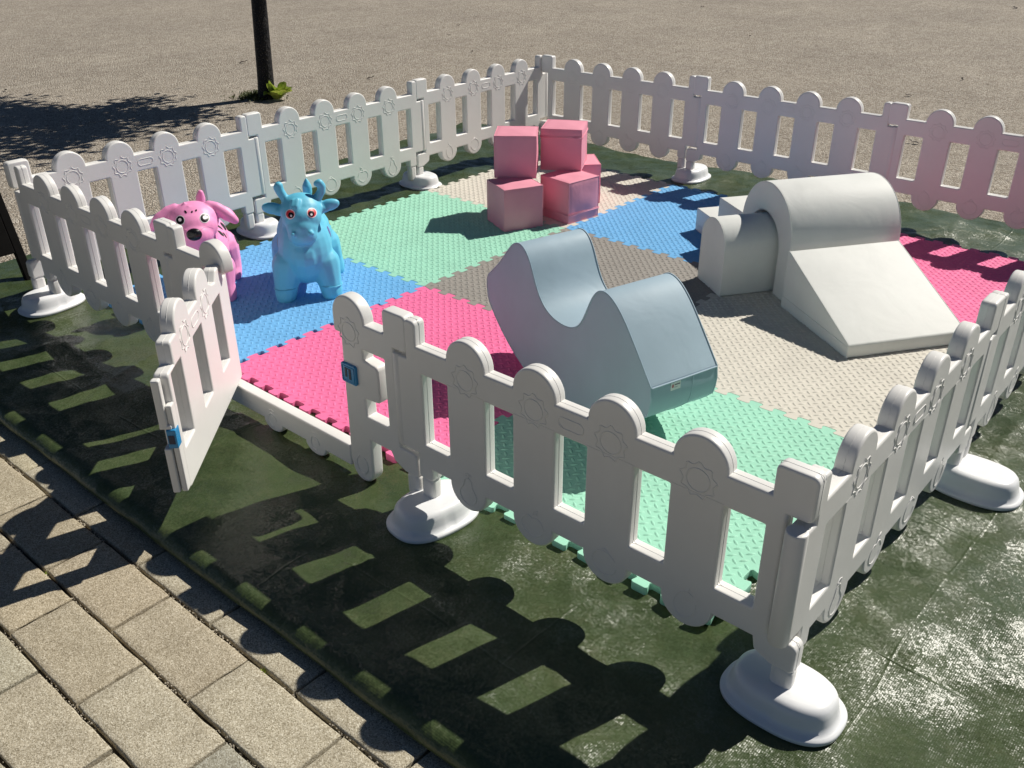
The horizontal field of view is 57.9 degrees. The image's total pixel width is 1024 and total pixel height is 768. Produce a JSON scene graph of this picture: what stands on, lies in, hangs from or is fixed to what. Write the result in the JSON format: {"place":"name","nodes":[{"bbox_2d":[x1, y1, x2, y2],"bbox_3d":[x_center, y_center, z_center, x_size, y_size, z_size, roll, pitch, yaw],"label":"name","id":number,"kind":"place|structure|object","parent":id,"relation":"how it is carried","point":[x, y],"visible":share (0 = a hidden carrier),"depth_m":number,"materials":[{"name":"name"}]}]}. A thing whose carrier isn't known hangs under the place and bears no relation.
{"place":"outdoors","nodes":[
{"label":"outdoors","id":0,"kind":"place"},
{"bbox_2d":[0,423,453,767],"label":"pavement","id":1,"kind":"structure","parent":0,"point":[134,710],"depth_m":2.18,"materials":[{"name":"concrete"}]},
{"bbox_2d":[0,122,1023,767],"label":"tarpaulin","id":2,"kind":"object","parent":1,"relation":"on","point":[484,638],"visible":0.25,"depth_m":2.32,"materials":[{"name":"green plastic"}]},
{"bbox_2d":[0,193,30,280],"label":"sandwich board","id":3,"kind":"object","parent":2,"relation":"on","point":[10,243],"visible":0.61,"depth_m":4.10,"materials":[{"name":"black wood"}]},
{"bbox_2d":[18,285,85,317],"bbox_3d":[-1.942,-0.363,3.898,0.196,0.071,0.270,17,33,29],"label":"fence weight","id":4,"kind":"object","parent":2,"relation":"on","point":[41,302],"visible":0.71,"depth_m":3.83,"materials":[{"name":"white plastic"}]},
{"bbox_2d":[3,115,265,289],"bbox_3d":[-1.624,-0.842,4.174,0.045,0.557,1.194,22,36,35],"label":"picket fence","id":5,"kind":"object","parent":4,"relation":"on","point":[119,165],"visible":0.66,"depth_m":4.17,"materials":[{"name":"white plastic"}]},
{"bbox_2d":[236,215,277,239],"bbox_3d":[-1.281,-0.806,4.704,0.270,0.071,0.196,22,36,35],"label":"fence weight","id":6,"kind":"object","parent":2,"relation":"on","point":[266,229],"visible":0.66,"depth_m":4.63,"materials":[{"name":"white plastic"}]},
{"bbox_2d":[242,81,425,222],"bbox_3d":[-0.895,-1.247,4.911,0.045,0.557,1.194,22,36,35],"label":"picket fence","id":7,"kind":"object","parent":6,"relation":"on","point":[288,127],"visible":0.94,"depth_m":4.87,"materials":[{"name":"white plastic"}]},
{"bbox_2d":[109,240,422,362],"bbox_3d":[-1.076,-0.395,3.997,1.026,0.027,0.993,22,36,35],"label":"puzzle mat","id":8,"kind":"object","parent":2,"relation":"on","point":[264,319],"visible":0.32,"depth_m":3.89,"materials":[{"name":"blue rubber"}]},
{"bbox_2d":[149,190,241,301],"bbox_3d":[-1.319,-0.592,3.917,0.347,0.451,0.541,-8,30,-14],"label":"toy dog","id":9,"kind":"object","parent":8,"relation":"on","point":[198,220],"visible":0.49,"depth_m":3.70},
{"bbox_2d":[262,178,344,302],"bbox_3d":[-0.886,-0.647,3.944,0.319,0.521,0.522,-6,29,-10],"label":"toy cow","id":10,"kind":"object","parent":8,"relation":"on","point":[306,246],"visible":1,"depth_m":3.79},
{"bbox_2d":[240,286,522,462],"bbox_3d":[-0.331,-0.079,3.409,1.026,0.028,1.026,22,36,35],"label":"puzzle mat","id":11,"kind":"object","parent":2,"relation":"on","point":[305,374],"visible":0.47,"depth_m":3.40,"materials":[{"name":"pink plastic"}]},
{"bbox_2d":[399,170,441,190],"bbox_3d":[-0.537,-1.200,5.420,0.270,0.071,0.196,22,36,35],"label":"fence weight","id":12,"kind":"object","parent":2,"relation":"on","point":[426,180],"visible":0.84,"depth_m":5.35,"materials":[{"name":"white plastic"}]},
{"bbox_2d":[411,55,547,174],"bbox_3d":[-0.167,-1.653,5.648,0.045,0.557,1.194,22,36,35],"label":"picket fence","id":13,"kind":"object","parent":12,"relation":"on","point":[469,88],"visible":0.88,"depth_m":5.57,"materials":[{"name":"white plastic"}]},
{"bbox_2d":[386,479,478,543],"bbox_3d":[-0.221,0.343,2.584,0.270,0.071,0.196,-23,36,-35],"label":"fence weight","id":14,"kind":"object","parent":2,"relation":"on","point":[417,517],"visible":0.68,"depth_m":2.52,"materials":[{"name":"white plastic"}]},
{"bbox_2d":[329,191,563,285],"bbox_3d":[-0.432,-0.753,4.649,1.026,0.028,1.026,22,36,35],"label":"puzzle mat","id":15,"kind":"object","parent":2,"relation":"on","point":[423,238],"visible":0.75,"depth_m":4.58,"materials":[{"name":"green plastic"}]},
{"bbox_2d":[487,177,542,231],"bbox_3d":[0.014,-0.921,4.707,0.223,0.224,0.225,-13,31,-22],"label":"soft cube","id":16,"kind":"object","parent":15,"relation":"on","point":[514,203],"visible":0.98,"depth_m":4.63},
{"bbox_2d":[494,126,538,178],"bbox_3d":[0.024,-1.194,4.763,0.224,0.222,0.224,2,29,4],"label":"soft cube","id":17,"kind":"object","parent":16,"relation":"on","point":[515,151],"visible":1,"depth_m":4.67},
{"bbox_2d":[427,155,671,227],"bbox_3d":[0.223,-1.117,5.311,1.026,0.028,1.026,22,36,35],"label":"puzzle mat","id":18,"kind":"object","parent":2,"relation":"on","point":[616,188],"visible":0.36,"depth_m":5.28,"materials":[{"name":"beige plastic"}]},
{"bbox_2d":[540,170,598,223],"bbox_3d":[0.298,-0.980,4.812,0.225,0.223,0.226,-23,36,-35],"label":"soft cube","id":19,"kind":"object","parent":18,"relation":"on","point":[570,197],"visible":0.87,"depth_m":4.74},
{"bbox_2d":[540,119,587,170],"bbox_3d":[0.275,-1.260,4.883,0.223,0.224,0.226,5,29,10],"label":"soft cube","id":20,"kind":"object","parent":19,"relation":"on","point":[563,144],"visible":1,"depth_m":4.79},
{"bbox_2d":[556,154,600,202],"bbox_3d":[0.359,-1.125,5.075,0.223,0.224,0.223,-3,29,-5],"label":"soft cube","id":21,"kind":"object","parent":18,"relation":"on","point":[592,164],"visible":0.26,"depth_m":4.96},
{"bbox_2d":[425,228,715,310],"bbox_3d":[0.324,-0.443,4.072,1.026,0.028,1.026,22,36,35],"label":"puzzle mat","id":22,"kind":"object","parent":2,"relation":"on","point":[619,263],"visible":0.31,"depth_m":4.16,"materials":[{"name":"grey plastic"}]},
{"bbox_2d":[440,388,843,624],"bbox_3d":[0.425,0.231,2.833,1.026,0.028,1.026,22,36,35],"label":"puzzle mat","id":23,"kind":"object","parent":2,"relation":"on","point":[764,443],"visible":0.28,"depth_m":2.83,"materials":[{"name":"green plastic"}]},
{"bbox_2d":[487,228,717,417],"bbox_3d":[0.265,-0.183,3.054,0.265,0.499,0.903,-17,33,-28],"label":"rocker","id":24,"kind":"object","parent":23,"relation":"on","point":[574,323],"visible":0.98,"depth_m":2.85,"materials":[{"name":"grey fabric"}]},
{"bbox_2d":[567,184,726,262],"bbox_3d":[0.979,-0.807,4.734,1.026,0.028,1.026,22,36,35],"label":"puzzle mat","id":25,"kind":"object","parent":2,"relation":"on","point":[663,220],"visible":0.42,"depth_m":4.75,"materials":[{"name":"blue rubber"}]},
{"bbox_2d":[695,195,747,233],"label":"foam steps","id":26,"kind":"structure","parent":25,"relation":"on","point":[734,205],"depth_m":4.34,"materials":[{"name":"white leather"}]},
{"bbox_2d":[671,163,710,183],"bbox_3d":[1.069,-1.258,5.511,0.196,0.071,0.270,22,36,35],"label":"fence weight","id":27,"kind":"object","parent":2,"relation":"on","point":[698,173],"visible":0.92,"depth_m":5.44,"materials":[{"name":"white plastic"}]},
{"bbox_2d":[539,54,700,167],"bbox_3d":[0.640,-1.660,5.654,1.194,0.557,0.045,22,36,35],"label":"picket fence","id":28,"kind":"object","parent":27,"relation":"on","point":[634,86],"visible":0.93,"depth_m":5.57,"materials":[{"name":"white plastic"}]},
{"bbox_2d":[686,75,897,180],"bbox_3d":[1.481,-1.315,5.012,1.194,0.557,0.045,22,36,35],"label":"picket fence","id":29,"kind":"object","parent":27,"relation":"on","point":[848,117],"visible":0.85,"depth_m":4.97,"materials":[{"name":"white plastic"}]},
{"bbox_2d":[720,649,847,746],"bbox_3d":[0.586,0.659,1.996,0.270,0.071,0.196,22,36,35],"label":"fence weight","id":30,"kind":"object","parent":2,"relation":"on","point":[808,709],"visible":0.85,"depth_m":1.95,"materials":[{"name":"white plastic"}]},
{"bbox_2d":[392,316,826,688],"bbox_3d":[0.142,0.234,2.183,1.194,0.557,0.045,22,36,35],"label":"picket fence","id":31,"kind":"object","parent":30,"relation":"on","point":[712,486],"visible":0.99,"depth_m":2.09,"materials":[{"name":"white plastic"}]},
{"bbox_2d":[150,224,422,492],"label":"picket gate","id":32,"kind":"structure","parent":31,"relation":"attached to","point":[197,383],"depth_m":2.62,"materials":[{"name":"white plastic"}]},
{"bbox_2d":[150,264,241,492],"bbox_3d":[-0.913,-0.075,2.695,0.043,0.487,0.689,-1,29,-2],"label":"gate door","id":33,"kind":"structure","parent":32,"relation":"in","point":[198,374],"depth_m":2.60,"materials":[{"name":"white plastic"}]},
{"bbox_2d":[695,291,948,437],"bbox_3d":[1.080,-0.133,3.495,1.026,0.028,1.026,22,36,35],"label":"puzzle mat","id":34,"kind":"object","parent":2,"relation":"on","point":[770,353],"visible":0.41,"depth_m":3.34,"materials":[{"name":"beige plastic"}]},
{"bbox_2d":[697,212,778,296],"bbox_3d":[1.079,-0.583,3.975,0.481,0.310,0.229,-7,29,-12],"label":"half round block","id":35,"kind":"object","parent":34,"relation":"on","point":[738,253],"depth_m":3.86,"materials":[{"name":"white leather"}]},
{"bbox_2d":[781,240,959,357],"bbox_3d":[1.406,-0.343,3.599,0.501,0.244,0.493,-7,29,-12],"label":"foam slide","id":36,"kind":"object","parent":34,"relation":"on","point":[850,301],"visible":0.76,"depth_m":3.56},
{"bbox_2d":[899,233,1023,322],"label":"puzzle mat","id":37,"kind":"object","parent":2,"relation":"on","point":[964,282],"visible":0.26,"depth_m":4.15,"materials":[{"name":"pink plastic"}]},
{"bbox_2d":[743,172,900,299],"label":"tunnel arch","id":38,"kind":"structure","parent":37,"relation":"on","point":[809,213],"depth_m":3.79,"materials":[{"name":"white leather"}]},
{"bbox_2d":[935,454,1023,510],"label":"fence weight","id":39,"kind":"object","parent":2,"relation":"on","point":[977,481],"visible":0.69,"depth_m":2.65,"materials":[{"name":"white plastic"}]},
{"bbox_2d":[767,293,1005,667],"bbox_3d":[0.918,0.212,2.213,0.045,0.557,1.194,22,36,35],"label":"picket fence","id":40,"kind":"object","parent":39,"relation":"on","point":[885,471],"visible":0.98,"depth_m":2.06,"materials":[{"name":"white plastic"}]},
{"bbox_2d":[963,270,1023,456],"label":"picket fence","id":41,"kind":"object","parent":39,"relation":"on","point":[1003,368],"visible":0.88,"depth_m":2.68,"materials":[{"name":"white plastic"}]},
{"bbox_2d":[0,0,1023,262],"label":"ground","id":42,"kind":"structure","parent":0,"point":[86,80],"depth_m":9.42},
{"bbox_2d":[221,90,288,103],"bbox_3d":[-2.196,-2.462,7.818,0.600,0.075,0.545,22,36,35],"label":"grass tuft","id":43,"kind":"object","parent":42,"relation":"on","point":[250,94],"visible":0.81,"depth_m":7.76,"materials":[{"name":"green plant"}]},
{"bbox_2d":[251,0,273,99],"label":"young tree","id":44,"kind":"object","parent":42,"relation":"on","point":[264,66],"visible":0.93,"depth_m":7.56,"materials":[{"name":"brown plant"}]},
{"bbox_2d":[263,81,291,98],"bbox_3d":[-1.942,-2.442,7.677,0.186,0.151,0.234,22,36,35],"label":"leafy weed","id":45,"kind":"object","parent":42,"relation":"on","point":[280,90],"visible":1,"depth_m":7.66,"materials":[{"name":"green plant"}]},
{"bbox_3d":[-1.098,-0.023,3.266,0.196,0.071,0.270,22,36,35],"label":"fence weight","id":46,"kind":"object","parent":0,"visible":0},
{"bbox_2d":[14,164,175,341],"bbox_3d":[-1.541,-0.457,3.466,1.194,0.557,0.045,22,36,35],"label":"picket fence","id":47,"kind":"object","parent":46,"relation":"on","point":[47,211],"visible":0.9,"depth_m":3.43,"materials":[{"name":"white plastic"}]},
{"bbox_3d":[1.902,-0.904,4.852,0.196,0.071,0.270,22,36,35],"label":"fence weight","id":48,"kind":"object","parent":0,"visible":0},
{"bbox_2d":[888,102,1023,228],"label":"picket fence","id":49,"kind":"object","parent":48,"relation":"on","point":[987,139],"visible":0.91,"depth_m":4.46,"materials":[{"name":"white plastic"}]}
]}

